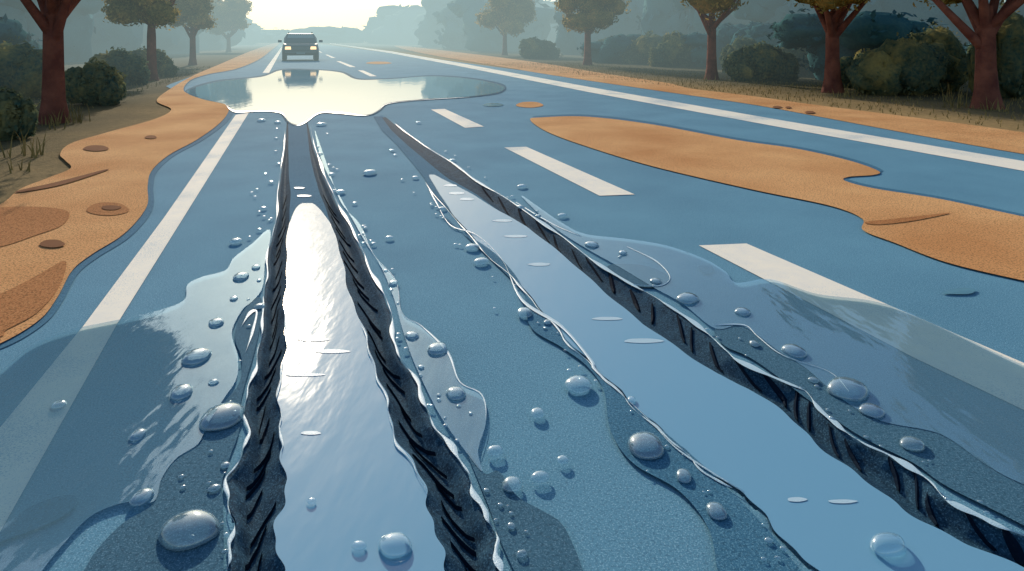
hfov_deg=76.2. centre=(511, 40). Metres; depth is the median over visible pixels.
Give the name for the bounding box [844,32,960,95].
bush
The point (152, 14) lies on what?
oak tree
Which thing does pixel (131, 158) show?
sand
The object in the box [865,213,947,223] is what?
sand ripples
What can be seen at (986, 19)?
oak tree
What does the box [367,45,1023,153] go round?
sand
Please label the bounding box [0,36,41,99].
bush
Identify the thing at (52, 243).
sand pits
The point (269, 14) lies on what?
sky
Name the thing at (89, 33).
forest
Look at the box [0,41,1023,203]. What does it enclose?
ground
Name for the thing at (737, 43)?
bush
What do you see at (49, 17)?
oak tree
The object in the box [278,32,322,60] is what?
suv car
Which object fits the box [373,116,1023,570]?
tire rut
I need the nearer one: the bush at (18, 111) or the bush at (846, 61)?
the bush at (18, 111)
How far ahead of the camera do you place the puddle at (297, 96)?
15.78 m
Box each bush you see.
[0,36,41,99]
[0,85,38,140]
[65,57,128,105]
[88,46,150,84]
[130,45,179,76]
[518,36,563,58]
[581,37,606,56]
[618,30,663,63]
[648,30,695,66]
[719,34,763,72]
[722,39,799,81]
[781,47,813,75]
[840,48,868,87]
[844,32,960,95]
[909,20,968,91]
[962,1,1023,98]
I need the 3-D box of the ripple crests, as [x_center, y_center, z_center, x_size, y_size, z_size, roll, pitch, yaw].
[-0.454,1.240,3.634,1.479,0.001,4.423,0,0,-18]
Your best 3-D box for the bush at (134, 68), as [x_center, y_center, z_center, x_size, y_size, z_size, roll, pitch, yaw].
[-11.129,0.822,18.527,1.777,1.315,1.259,0,0,0]
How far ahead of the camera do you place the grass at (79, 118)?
13.17 m
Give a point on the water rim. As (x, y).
(250, 312)
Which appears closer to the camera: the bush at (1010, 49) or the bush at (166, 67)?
the bush at (1010, 49)
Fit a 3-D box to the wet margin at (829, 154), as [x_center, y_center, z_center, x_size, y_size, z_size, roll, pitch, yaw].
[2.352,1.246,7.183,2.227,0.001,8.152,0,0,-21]
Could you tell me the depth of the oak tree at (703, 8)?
20.83 m
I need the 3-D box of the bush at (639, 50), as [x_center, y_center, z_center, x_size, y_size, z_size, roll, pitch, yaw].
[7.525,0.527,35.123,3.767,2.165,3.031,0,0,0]
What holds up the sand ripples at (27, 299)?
on the sand at (131, 158)
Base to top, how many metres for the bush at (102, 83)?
1.099 m
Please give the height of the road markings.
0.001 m
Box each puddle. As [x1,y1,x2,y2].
[187,69,503,124]
[483,103,974,293]
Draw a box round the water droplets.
[52,118,989,557]
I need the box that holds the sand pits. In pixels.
[16,106,814,246]
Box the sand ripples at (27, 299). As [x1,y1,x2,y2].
[0,202,128,336]
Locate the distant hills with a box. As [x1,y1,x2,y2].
[237,0,554,44]
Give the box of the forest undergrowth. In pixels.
[0,8,970,80]
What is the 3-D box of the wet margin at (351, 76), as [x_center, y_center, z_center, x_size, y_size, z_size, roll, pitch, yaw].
[-4.904,1.242,19.686,8.284,0.001,20.338,0,0,-18]
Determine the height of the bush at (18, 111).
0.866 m
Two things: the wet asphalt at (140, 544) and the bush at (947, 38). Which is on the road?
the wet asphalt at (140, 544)
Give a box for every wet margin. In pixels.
[0,43,280,348]
[185,68,505,124]
[533,114,1023,215]
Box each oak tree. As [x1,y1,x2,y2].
[20,0,80,123]
[101,0,181,80]
[169,0,219,64]
[207,0,253,51]
[475,0,537,54]
[552,0,631,64]
[680,0,748,79]
[787,0,870,92]
[913,0,1023,109]
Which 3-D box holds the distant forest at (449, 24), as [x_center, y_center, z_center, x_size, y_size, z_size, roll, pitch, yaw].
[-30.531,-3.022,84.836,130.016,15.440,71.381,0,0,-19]
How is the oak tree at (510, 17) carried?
on the ground at (142, 105)
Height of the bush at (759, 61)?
1.562 m
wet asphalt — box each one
[0,217,800,570]
[84,264,1023,570]
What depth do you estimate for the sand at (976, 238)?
5.69 m
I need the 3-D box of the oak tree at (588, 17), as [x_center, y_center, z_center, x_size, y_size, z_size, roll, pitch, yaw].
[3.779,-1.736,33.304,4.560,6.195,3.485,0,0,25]
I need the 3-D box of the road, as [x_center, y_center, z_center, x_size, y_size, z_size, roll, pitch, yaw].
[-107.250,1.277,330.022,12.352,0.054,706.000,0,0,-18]
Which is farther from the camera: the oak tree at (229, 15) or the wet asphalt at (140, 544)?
the oak tree at (229, 15)
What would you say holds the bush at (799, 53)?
on the ground at (142, 105)
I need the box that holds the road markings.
[0,43,1023,530]
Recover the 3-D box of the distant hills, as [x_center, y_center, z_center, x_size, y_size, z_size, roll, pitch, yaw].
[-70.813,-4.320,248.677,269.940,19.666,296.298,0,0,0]
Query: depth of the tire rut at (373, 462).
2.06 m
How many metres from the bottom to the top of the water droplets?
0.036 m
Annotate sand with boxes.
[0,43,278,342]
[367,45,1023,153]
[530,116,1023,279]
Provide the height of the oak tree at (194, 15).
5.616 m
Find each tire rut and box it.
[223,122,502,570]
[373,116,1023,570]
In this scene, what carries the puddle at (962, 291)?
on the road
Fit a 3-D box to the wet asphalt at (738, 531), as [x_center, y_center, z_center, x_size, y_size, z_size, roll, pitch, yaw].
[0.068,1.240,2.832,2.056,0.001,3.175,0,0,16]
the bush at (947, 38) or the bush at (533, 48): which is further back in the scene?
the bush at (533, 48)
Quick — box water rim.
[225,97,848,492]
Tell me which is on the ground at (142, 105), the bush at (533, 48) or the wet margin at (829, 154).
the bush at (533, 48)
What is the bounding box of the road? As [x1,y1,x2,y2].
[0,44,1023,570]
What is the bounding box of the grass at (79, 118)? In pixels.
[0,62,1023,172]
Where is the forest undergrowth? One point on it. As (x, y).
(871, 30)
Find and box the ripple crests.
[286,184,856,502]
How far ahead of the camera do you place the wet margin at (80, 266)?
4.08 m
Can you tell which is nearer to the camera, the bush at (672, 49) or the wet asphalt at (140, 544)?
the wet asphalt at (140, 544)
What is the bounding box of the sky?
[223,0,1004,29]
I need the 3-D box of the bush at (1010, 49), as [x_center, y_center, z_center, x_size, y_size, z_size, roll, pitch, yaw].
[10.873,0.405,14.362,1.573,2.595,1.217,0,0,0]
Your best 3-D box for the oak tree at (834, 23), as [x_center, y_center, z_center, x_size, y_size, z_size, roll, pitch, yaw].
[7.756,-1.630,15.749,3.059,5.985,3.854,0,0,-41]
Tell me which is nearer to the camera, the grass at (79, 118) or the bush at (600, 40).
the grass at (79, 118)
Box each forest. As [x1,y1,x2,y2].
[0,0,1023,62]
[138,0,560,53]

